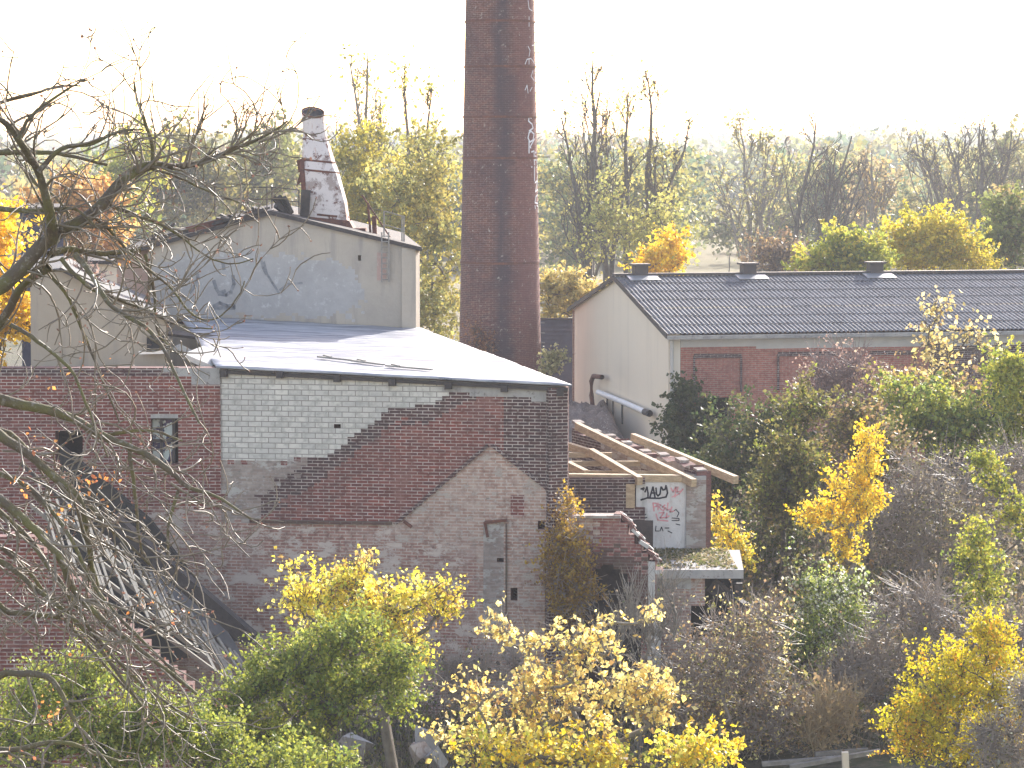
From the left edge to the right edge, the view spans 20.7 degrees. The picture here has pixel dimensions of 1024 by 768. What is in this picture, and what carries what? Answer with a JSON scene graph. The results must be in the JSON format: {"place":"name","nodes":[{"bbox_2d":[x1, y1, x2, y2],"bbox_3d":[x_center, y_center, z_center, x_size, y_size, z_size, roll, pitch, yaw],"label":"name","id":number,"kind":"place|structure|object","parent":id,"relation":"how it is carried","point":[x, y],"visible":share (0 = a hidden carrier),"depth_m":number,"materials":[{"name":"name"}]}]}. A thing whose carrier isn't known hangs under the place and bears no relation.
{"place":"outdoors","nodes":[
{"label":"outdoors","id":0,"kind":"place"},
{"bbox_2d":[0,200,1023,767],"bbox_3d":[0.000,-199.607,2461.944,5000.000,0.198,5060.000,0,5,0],"label":"ground","id":1,"kind":"structure","parent":0,"point":[708,260],"depth_m":52.52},
{"bbox_2d":[0,183,43,365],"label":"yellow tree","id":2,"kind":"object","parent":1,"relation":"on","point":[7,247],"visible":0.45,"depth_m":61.81,"materials":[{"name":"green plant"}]},
{"bbox_2d":[15,204,63,365],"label":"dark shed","id":3,"kind":"structure","parent":1,"relation":"on","point":[26,354],"depth_m":67.96,"materials":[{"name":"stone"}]},
{"bbox_2d":[0,614,140,767],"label":"green bush","id":4,"kind":"object","parent":1,"relation":"on","point":[32,734],"visible":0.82,"depth_m":34.32,"materials":[{"name":"green plant"}]},
{"bbox_2d":[6,156,148,262],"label":"orange tree","id":5,"kind":"object","parent":1,"relation":"on","point":[85,194],"visible":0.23,"depth_m":109.13,"materials":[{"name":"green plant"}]},
{"bbox_2d":[63,256,114,283],"bbox_3d":[-8.673,1.438,57.285,1.192,8.393,0.984,3,5,27],"label":"dry shrub","id":6,"kind":"object","parent":1,"relation":"on","point":[93,270],"visible":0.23,"depth_m":56.98,"materials":[{"name":"white plant"}]},
{"bbox_2d":[30,256,168,365],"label":"plastered shed","id":7,"kind":"structure","parent":1,"relation":"on","point":[43,313],"depth_m":53.61,"materials":[{"name":"beige paint"}]},
{"bbox_2d":[84,255,116,282],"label":"white hut","id":8,"kind":"object","parent":1,"relation":"on","point":[103,264],"visible":0.17,"depth_m":75.01,"materials":[{"name":"white paint"}]},
{"bbox_2d":[0,444,237,767],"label":"ruined shed","id":9,"kind":"structure","parent":1,"relation":"on","point":[22,643],"depth_m":40.52,"materials":[{"name":"wood"}]},
{"bbox_2d":[19,462,297,734],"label":"collapsed roof","id":10,"kind":"structure","parent":9,"relation":"on","point":[216,647],"depth_m":44.10,"materials":[{"name":"grey wood"}]},
{"bbox_2d":[108,514,257,645],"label":"fallen beam","id":11,"kind":"structure","parent":9,"relation":"attached to","point":[224,613],"depth_m":47.13,"materials":[{"name":"grey wood"}]},
{"bbox_2d":[150,566,244,659],"bbox_3d":[-5.460,3.960,48.412,1.655,1.761,1.000,0,5,0],"label":"felt sheet","id":12,"kind":"object","parent":9,"relation":"hanging from","point":[225,637],"visible":0.11,"depth_m":48.38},
{"bbox_2d":[76,103,186,234],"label":"broad tree","id":13,"kind":"object","parent":1,"relation":"on","point":[115,167],"visible":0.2,"depth_m":159.11,"materials":[{"name":"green plant"}]},
{"bbox_2d":[0,9,341,767],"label":"foreground tree","id":14,"kind":"object","parent":1,"relation":"on","point":[52,229],"visible":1,"depth_m":15.65,"materials":[{"name":"brown plant"}]},
{"bbox_2d":[110,110,273,237],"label":"broad tree","id":15,"kind":"object","parent":1,"relation":"on","point":[226,171],"visible":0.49,"depth_m":178.73,"materials":[{"name":"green plant"}]},
{"bbox_2d":[40,674,364,767],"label":"green bush","id":16,"kind":"object","parent":1,"relation":"on","point":[225,737],"visible":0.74,"depth_m":34.36,"materials":[{"name":"green plant"}]},
{"bbox_2d":[210,102,302,219],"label":"broad tree","id":17,"kind":"object","parent":1,"relation":"on","point":[286,144],"visible":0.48,"depth_m":188.41,"materials":[{"name":"green plant"}]},
{"bbox_2d":[108,203,421,365],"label":"gable building","id":18,"kind":"structure","parent":1,"relation":"on","point":[353,276],"depth_m":60.49,"materials":[{"name":"grey paint"}]},
{"bbox_2d":[146,223,188,242],"bbox_3d":[-7.506,-3.281,60.950,0.978,0.468,0.160,1,5,10],"label":"charred board","id":19,"kind":"object","parent":18,"relation":"on","point":[170,234],"visible":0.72,"depth_m":60.92,"materials":[{"name":"grey wood"}]},
{"bbox_2d":[185,219,223,232],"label":"rusty beam","id":20,"kind":"structure","parent":18,"relation":"on","point":[208,224],"depth_m":60.79,"materials":[{"name":"metal"}]},
{"bbox_2d":[211,206,273,224],"bbox_3d":[-5.844,-3.650,60.810,1.319,0.415,0.910,0,5,0],"label":"felt heap","id":21,"kind":"object","parent":18,"relation":"on","point":[224,218],"visible":0.68,"depth_m":60.58,"materials":[{"name":"grey fabric"}]},
{"bbox_2d":[247,187,299,213],"bbox_3d":[-5.356,-4.115,62.878,1.179,0.639,0.030,0,5,0],"label":"railing","id":22,"kind":"object","parent":18,"relation":"on","point":[298,201],"visible":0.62,"depth_m":62.85,"materials":[{"name":"metal"}]},
{"bbox_2d":[272,195,293,213],"bbox_3d":[-5.006,-3.902,61.267,0.510,0.476,0.234,-4,6,-37],"label":"chimney","id":23,"kind":"object","parent":18,"relation":"on","point":[282,205],"visible":0.76,"depth_m":61.22,"materials":[{"name":"grey metal"}]},
{"bbox_2d":[296,107,355,227],"bbox_3d":[-4.111,-4.760,62.283,1.353,2.817,1.145,0,5,0],"label":"ventilation stack","id":24,"kind":"object","parent":18,"relation":"on","point":[319,178],"visible":0.84,"depth_m":61.95,"materials":[{"name":"white paint"}]},
{"bbox_2d":[354,195,390,236],"bbox_3d":[-3.120,-3.698,62.105,0.955,1.010,0.510,0,5,0],"label":"rusty frame","id":25,"kind":"object","parent":18,"relation":"on","point":[375,218],"visible":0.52,"depth_m":61.88,"materials":[{"name":"metal"}]},
{"bbox_2d":[383,211,404,241],"bbox_3d":[-2.568,-3.411,60.931,0.467,0.728,0.030,0,5,0],"label":"railing","id":26,"kind":"object","parent":18,"relation":"on","point":[402,229],"visible":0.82,"depth_m":60.91,"materials":[{"name":"grey metal"}]},
{"bbox_2d":[196,579,442,767],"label":"elder tree","id":27,"kind":"object","parent":1,"relation":"on","point":[336,697],"visible":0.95,"depth_m":37.82,"materials":[{"name":"green plant"}]},
{"bbox_2d":[0,316,662,728],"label":"factory building","id":28,"kind":"structure","parent":1,"relation":"on","point":[454,456],"depth_m":51.03,"materials":[{"name":"red brick"}]},
{"bbox_2d":[152,418,175,462],"bbox_3d":[-6.437,1.036,51.445,0.500,0.881,0.090,0,5,0],"label":"window frame","id":29,"kind":"structure","parent":28,"relation":"in","point":[158,443],"depth_m":51.45,"materials":[{"name":"glass"}]},
{"bbox_2d":[166,330,217,338],"bbox_3d":[-6.390,-0.971,56.623,1.100,0.050,0.500,7,10,7],"label":"roof board","id":30,"kind":"object","parent":28,"relation":"on","point":[181,334],"visible":0.57,"depth_m":56.52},
{"bbox_2d":[183,346,228,365],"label":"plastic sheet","id":31,"kind":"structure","parent":28,"relation":"on","point":[205,359],"depth_m":52.29,"materials":[{"name":"white plastic"}]},
{"bbox_2d":[288,43,421,221],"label":"poplar","id":32,"kind":"object","parent":1,"relation":"on","point":[380,109],"visible":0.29,"depth_m":123.65,"materials":[{"name":"green plant"}]},
{"bbox_2d":[257,535,483,767],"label":"yellow tree","id":33,"kind":"object","parent":1,"relation":"on","point":[401,593],"visible":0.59,"depth_m":40.84,"materials":[{"name":"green plant"}]},
{"bbox_2d":[327,115,428,242],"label":"broad tree","id":34,"kind":"object","parent":1,"relation":"on","point":[356,203],"visible":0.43,"depth_m":113.99,"materials":[{"name":"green plant"}]},
{"bbox_2d":[351,118,462,341],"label":"broad tree","id":35,"kind":"object","parent":1,"relation":"on","point":[407,192],"visible":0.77,"depth_m":107.39,"materials":[{"name":"green plant"}]},
{"bbox_2d":[379,45,457,258],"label":"poplar","id":36,"kind":"object","parent":1,"relation":"on","point":[405,80],"visible":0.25,"depth_m":119.87,"materials":[{"name":"green plant"}]},
{"bbox_2d":[192,679,736,767],"bbox_3d":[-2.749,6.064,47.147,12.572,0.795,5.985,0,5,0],"label":"undergrowth","id":37,"kind":"object","parent":1,"relation":"on","point":[449,758],"visible":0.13,"depth_m":48.15,"materials":[{"name":"green plant"}]},
{"bbox_2d":[338,732,374,758],"bbox_3d":[-2.590,5.950,45.985,0.553,0.380,0.546,19,2,14],"label":"rubble block","id":38,"kind":"object","parent":37,"relation":"on","point":[363,742],"depth_m":45.82,"materials":[{"name":"concrete"}]},
{"bbox_2d":[408,741,431,763],"bbox_3d":[-1.528,6.017,45.892,0.351,0.333,0.246,-30,0,-44],"label":"rubble block","id":39,"kind":"object","parent":37,"relation":"on","point":[423,749],"depth_m":45.79,"materials":[{"name":"concrete"}]},
{"bbox_2d":[415,725,439,748],"bbox_3d":[-1.415,5.822,46.171,0.472,0.309,0.450,17,5,-1],"label":"rubble block","id":40,"kind":"object","parent":37,"relation":"on","point":[428,739],"depth_m":45.97,"materials":[{"name":"concrete"}]},
{"bbox_2d":[423,746,447,767],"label":"rubble block","id":41,"kind":"object","parent":37,"relation":"on","point":[442,761],"depth_m":45.57,"materials":[{"name":"concrete"}]},
{"bbox_2d":[457,313,499,352],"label":"brown creeper","id":42,"kind":"object","parent":1,"relation":"on","point":[485,347],"visible":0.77,"depth_m":88.69,"materials":[{"name":"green plant"}]},
{"bbox_2d":[459,0,548,371],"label":"factory chimney","id":43,"kind":"object","parent":1,"relation":"on","point":[500,283],"visible":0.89,"depth_m":88.79,"materials":[{"name":"brick"}]},
{"bbox_2d":[0,131,1023,270],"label":"wood","id":44,"kind":"object","parent":1,"relation":"on","point":[8,173],"visible":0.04,"depth_m":247.17,"materials":[{"name":"green plant"}]},
{"bbox_2d":[0,122,1023,209],"bbox_3d":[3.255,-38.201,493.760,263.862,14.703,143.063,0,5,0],"label":"wood","id":45,"kind":"object","parent":1,"relation":"on","point":[735,153],"visible":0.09,"depth_m":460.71,"materials":[{"name":"green plant"}]},
{"bbox_2d":[407,621,688,740],"bbox_3d":[0.643,5.267,48.569,5.600,2.256,2.030,0,5,0],"label":"brush","id":46,"kind":"object","parent":1,"relation":"on","point":[448,669],"visible":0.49,"depth_m":48.53,"materials":[{"name":"white plant"}]},
{"bbox_2d":[535,342,575,376],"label":"weed","id":47,"kind":"object","parent":1,"relation":"on","point":[552,359],"visible":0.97,"depth_m":85.13,"materials":[{"name":"green plant"}]},
{"bbox_2d":[540,318,571,403],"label":"corrugated shed","id":48,"kind":"structure","parent":1,"relation":"on","point":[557,330],"depth_m":97.17,"materials":[{"name":"grey metal"}]},
{"bbox_2d":[411,583,702,767],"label":"yellow maple","id":49,"kind":"object","parent":1,"relation":"on","point":[654,695],"visible":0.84,"depth_m":40.42,"materials":[{"name":"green plant"}]},
{"bbox_2d":[525,478,613,727],"bbox_3d":[1.019,3.975,49.904,1.603,4.606,1.097,0,5,0],"label":"tree","id":50,"kind":"object","parent":1,"relation":"on","point":[559,556],"depth_m":49.82,"materials":[{"name":"brown plant"}]},
{"bbox_2d":[539,260,609,317],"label":"yellow shrub","id":51,"kind":"object","parent":1,"relation":"on","point":[564,290],"visible":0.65,"depth_m":102.74,"materials":[{"name":"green plant"}]},
{"bbox_2d":[568,399,622,475],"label":"rubble mound","id":52,"kind":"object","parent":1,"relation":"on","point":[599,415],"visible":0.27,"depth_m":83.20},
{"bbox_2d":[543,52,651,284],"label":"bare poplar","id":53,"kind":"object","parent":1,"relation":"on","point":[591,173],"visible":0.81,"depth_m":134.41,"materials":[{"name":"brown plant"}]},
{"bbox_2d":[446,707,752,767],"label":"yellow bush","id":54,"kind":"object","parent":1,"relation":"on","point":[685,754],"visible":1,"depth_m":38.95,"materials":[{"name":"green plant"}]},
{"bbox_2d":[568,100,644,281],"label":"bare poplar","id":55,"kind":"object","parent":1,"relation":"on","point":[608,269],"visible":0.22,"depth_m":137.80,"materials":[{"name":"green plant"}]},
{"bbox_2d":[537,144,720,275],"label":"broad tree","id":56,"kind":"object","parent":1,"relation":"on","point":[556,235],"visible":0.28,"depth_m":198.92,"materials":[{"name":"green plant"}]},
{"bbox_2d":[556,152,710,272],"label":"broad tree","id":57,"kind":"object","parent":1,"relation":"on","point":[638,233],"visible":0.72,"depth_m":129.75,"materials":[{"name":"green plant"}]},
{"bbox_2d":[589,77,680,272],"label":"bare poplar","id":58,"kind":"object","parent":1,"relation":"on","point":[632,159],"visible":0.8,"depth_m":134.19,"materials":[{"name":"brown plant"}]},
{"bbox_2d":[576,540,702,755],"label":"pale shoots","id":59,"kind":"object","parent":1,"relation":"on","point":[632,612],"visible":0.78,"depth_m":46.92,"materials":[{"name":"grey plant"}]},
{"bbox_2d":[568,420,738,600],"bbox_3d":[2.623,3.322,56.051,3.427,4.847,6.194,0,5,0],"label":"roofless annex","id":60,"kind":"object","parent":1,"relation":"on","point":[666,489],"visible":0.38,"depth_m":53.27,"materials":[{"name":"white paint"}]},
{"bbox_2d":[617,221,695,308],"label":"golden shrub","id":61,"kind":"object","parent":1,"relation":"on","point":[667,257],"visible":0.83,"depth_m":111.71,"materials":[{"name":"yellow plant"}]},
{"bbox_2d":[620,59,707,261],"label":"bare poplar","id":62,"kind":"object","parent":1,"relation":"on","point":[649,169],"visible":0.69,"depth_m":135.04,"materials":[{"name":"brown plant"}]},
{"bbox_2d":[648,367,732,460],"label":"ivy","id":63,"kind":"object","parent":1,"relation":"on","point":[680,427],"visible":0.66,"depth_m":79.45,"materials":[{"name":"green plant"}]},
{"bbox_2d":[658,550,746,720],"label":"slab roofed outhouse","id":64,"kind":"structure","parent":1,"relation":"on","point":[710,578],"depth_m":50.93,"materials":[{"name":"concrete"}]},
{"bbox_2d":[653,547,737,568],"bbox_3d":[3.362,3.239,51.984,1.500,0.109,2.514,0,5,0],"label":"moss and litter","id":65,"kind":"object","parent":64,"relation":"on","point":[703,558],"visible":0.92,"depth_m":52.06,"materials":[{"name":"green plant"}]},
{"bbox_2d":[612,575,835,766],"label":"brown brush","id":66,"kind":"object","parent":1,"relation":"on","point":[751,655],"visible":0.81,"depth_m":47.99,"materials":[{"name":"white plant"}]},
{"bbox_2d":[679,193,771,271],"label":"willow shrub","id":67,"kind":"object","parent":1,"relation":"on","point":[724,235],"visible":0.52,"depth_m":213.99,"materials":[{"name":"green plant"}]},
{"bbox_2d":[711,490,768,577],"bbox_3d":[4.522,3.886,57.053,1.394,3.557,1.129,0,5,0],"label":"yellow tree","id":68,"kind":"object","parent":1,"relation":"on","point":[737,543],"visible":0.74,"depth_m":56.88,"materials":[{"name":"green plant"}]},
{"bbox_2d":[682,108,819,307],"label":"bare tree","id":69,"kind":"object","parent":1,"relation":"on","point":[758,211],"visible":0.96,"depth_m":164.90,"materials":[{"name":"brown plant"}]},
{"bbox_2d":[677,384,837,538],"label":"dark shrub","id":70,"kind":"object","parent":1,"relation":"on","point":[725,454],"visible":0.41,"depth_m":73.09,"materials":[{"name":"green plant"}]},
{"bbox_2d":[736,224,808,274],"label":"brown shrub","id":71,"kind":"object","parent":1,"relation":"on","point":[777,257],"visible":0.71,"depth_m":139.61,"materials":[{"name":"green plant"}]},
{"bbox_2d":[713,463,856,598],"bbox_3d":[6.237,3.562,64.600,3.440,3.605,2.902,2,5,25],"label":"dark shrub","id":72,"kind":"object","parent":1,"relation":"on","point":[758,531],"visible":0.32,"depth_m":64.27,"materials":[{"name":"green plant"}]},
{"bbox_2d":[729,361,844,597],"bbox_3d":[6.241,2.301,63.447,2.623,5.644,2.464,0,5,0],"label":"olive shrub","id":73,"kind":"object","parent":1,"relation":"on","point":[777,483],"visible":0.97,"depth_m":63.12,"materials":[{"name":"green plant"}]},
{"bbox_2d":[566,261,1023,499],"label":"long hall","id":74,"kind":"structure","parent":1,"relation":"on","point":[633,345],"depth_m":83.33,"materials":[{"name":"brick"}]},
{"bbox_2d":[761,755,850,766],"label":"broken plank","id":75,"kind":"object","parent":1,"relation":"on","point":[780,762],"visible":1,"depth_m":47.00,"materials":[{"name":"grey wood"}]},
{"bbox_2d":[731,143,906,271],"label":"broad tree","id":76,"kind":"object","parent":1,"relation":"on","point":[784,207],"visible":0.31,"depth_m":228.63,"materials":[{"name":"green plant"}]},
{"bbox_2d":[763,656,878,757],"bbox_3d":[5.341,5.533,47.797,1.942,1.963,1.669,2,5,21],"label":"dry grass tuft","id":77,"kind":"object","parent":1,"relation":"on","point":[830,710],"visible":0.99,"depth_m":47.71,"materials":[{"name":"plant"}]},
{"bbox_2d":[775,108,871,306],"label":"leaning bare tree","id":78,"kind":"object","parent":1,"relation":"on","point":[828,203],"visible":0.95,"depth_m":148.95,"materials":[{"name":"brown plant"}]},
{"bbox_2d":[765,536,890,692],"bbox_3d":[5.818,4.434,52.144,2.522,3.309,1.706,0,5,0],"label":"white tipped shrub","id":79,"kind":"object","parent":1,"relation":"on","point":[819,608],"visible":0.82,"depth_m":51.92,"materials":[{"name":"green plant"}]},
{"bbox_2d":[789,749,880,767],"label":"broken plank","id":80,"kind":"object","parent":1,"relation":"on","point":[828,760],"visible":0.88,"depth_m":46.91,"materials":[{"name":"grey wood"}]},
{"bbox_2d":[783,416,892,605],"bbox_3d":[6.584,3.176,56.417,2.238,5.099,1.201,0,5,0],"label":"golden birch","id":81,"kind":"object","parent":1,"relation":"on","point":[865,469],"visible":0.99,"depth_m":56.31,"materials":[{"name":"yellow plant"}]},
{"bbox_2d":[814,748,868,755],"bbox_3d":[5.596,6.250,47.554,0.920,0.117,0.080,-1,5,-6],"label":"broken plank","id":82,"kind":"object","parent":1,"relation":"on","point":[828,752],"visible":0.73,"depth_m":47.51,"materials":[{"name":"grey wood"}]},
{"bbox_2d":[780,216,903,305],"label":"green shrub","id":83,"kind":"object","parent":1,"relation":"on","point":[843,248],"visible":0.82,"depth_m":111.57,"materials":[{"name":"green plant"}]},
{"bbox_2d":[841,751,848,767],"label":"white post","id":84,"kind":"object","parent":1,"relation":"on","point":[845,759],"visible":1,"depth_m":46.75,"materials":[{"name":"white wood"}]},
{"bbox_2d":[780,328,923,502],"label":"dry tree","id":85,"kind":"object","parent":1,"relation":"on","point":[833,375],"visible":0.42,"depth_m":75.05,"materials":[{"name":"brown plant"}]},
{"bbox_2d":[808,382,934,594],"bbox_3d":[7.990,2.583,62.385,2.966,5.248,2.599,0,5,0],"label":"olive shrub","id":86,"kind":"object","parent":1,"relation":"on","point":[841,428],"visible":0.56,"depth_m":62.20,"materials":[{"name":"green plant"}]},
{"bbox_2d":[836,140,912,305],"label":"bare tree","id":87,"kind":"object","parent":1,"relation":"on","point":[876,189],"visible":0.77,"depth_m":179.37,"materials":[{"name":"brown plant"}]},
{"bbox_2d":[789,550,1023,723],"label":"grey brush","id":88,"kind":"object","parent":1,"relation":"on","point":[868,655],"visible":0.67,"depth_m":50.40,"materials":[{"name":"white plant"}]},
{"bbox_2d":[815,407,1023,630],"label":"grey brush","id":89,"kind":"object","parent":1,"relation":"on","point":[899,522],"visible":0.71,"depth_m":60.18,"materials":[{"name":"white plant"}]},
{"bbox_2d":[848,345,992,521],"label":"brown shrub","id":90,"kind":"object","parent":1,"relation":"on","point":[911,367],"visible":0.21,"depth_m":71.20,"materials":[{"name":"green plant"}]},
{"bbox_2d":[867,198,1007,270],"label":"yellow tree","id":91,"kind":"object","parent":1,"relation":"on","point":[930,244],"visible":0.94,"depth_m":117.45,"materials":[{"name":"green plant"}]},
{"bbox_2d":[891,106,989,304],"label":"bare tree","id":92,"kind":"object","parent":1,"relation":"on","point":[952,171],"visible":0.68,"depth_m":177.03,"materials":[{"name":"brown plant"}]},
{"bbox_2d":[861,367,1023,570],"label":"green shrub","id":93,"kind":"object","parent":1,"relation":"on","point":[935,414],"visible":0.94,"depth_m":65.99,"materials":[{"name":"green plant"}]},
{"bbox_2d":[868,598,1023,767],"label":"yellow bush","id":94,"kind":"object","parent":1,"relation":"on","point":[937,705],"visible":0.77,"depth_m":44.94,"materials":[{"name":"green plant"}]},
{"bbox_2d":[875,111,1023,237],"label":"broad tree","id":95,"kind":"object","parent":1,"relation":"on","point":[915,202],"visible":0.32,"depth_m":218.73,"materials":[{"name":"green plant"}]},
{"bbox_2d":[905,285,1008,525],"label":"young maple","id":96,"kind":"object","parent":1,"relation":"on","point":[927,350],"visible":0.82,"depth_m":70.12,"materials":[{"name":"yellow plant"}]},
{"bbox_2d":[902,106,1023,304],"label":"bare tree","id":97,"kind":"object","parent":1,"relation":"on","point":[981,186],"visible":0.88,"depth_m":173.82,"materials":[{"name":"brown plant"}]},
{"bbox_2d":[940,503,1015,663],"bbox_3d":[8.964,4.115,53.568,1.346,3.691,1.236,4,6,38],"label":"green sapling","id":98,"kind":"object","parent":1,"relation":"on","point":[968,556],"visible":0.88,"depth_m":53.34,"materials":[{"name":"green plant"}]},
{"bbox_2d":[943,658,1023,767],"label":"grey brush","id":99,"kind":"object","parent":1,"relation":"on","point":[1008,752],"visible":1,"depth_m":43.52,"materials":[{"name":"white plant"}]},
{"bbox_2d":[957,179,1023,269],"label":"green tree","id":100,"kind":"object","parent":1,"relation":"on","point":[1006,222],"visible":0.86,"depth_m":124.39,"materials":[{"name":"green plant"}]},
{"bbox_2d":[959,440,1023,603],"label":"green vine","id":101,"kind":"object","parent":1,"relation":"on","point":[983,459],"visible":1,"depth_m":57.84,"materials":[{"name":"green plant"}]},
{"bbox_2d":[970,330,1023,571],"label":"green tree","id":102,"kind":"object","parent":1,"relation":"on","point":[1009,364],"visible":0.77,"depth_m":67.00,"materials":[{"name":"green plant"}]},
{"bbox_2d":[0,0,1023,143],"label":"sky","id":103,"kind":"structure","parent":0,"point":[862,62],"materials":[{"name":"white"}]},
{"bbox_2d":[709,460,1023,761],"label":"undergrowth","id":104,"kind":"object","parent":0,"point":[875,575],"visible":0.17,"depth_m":59.72,"materials":[{"name":"white plant"}]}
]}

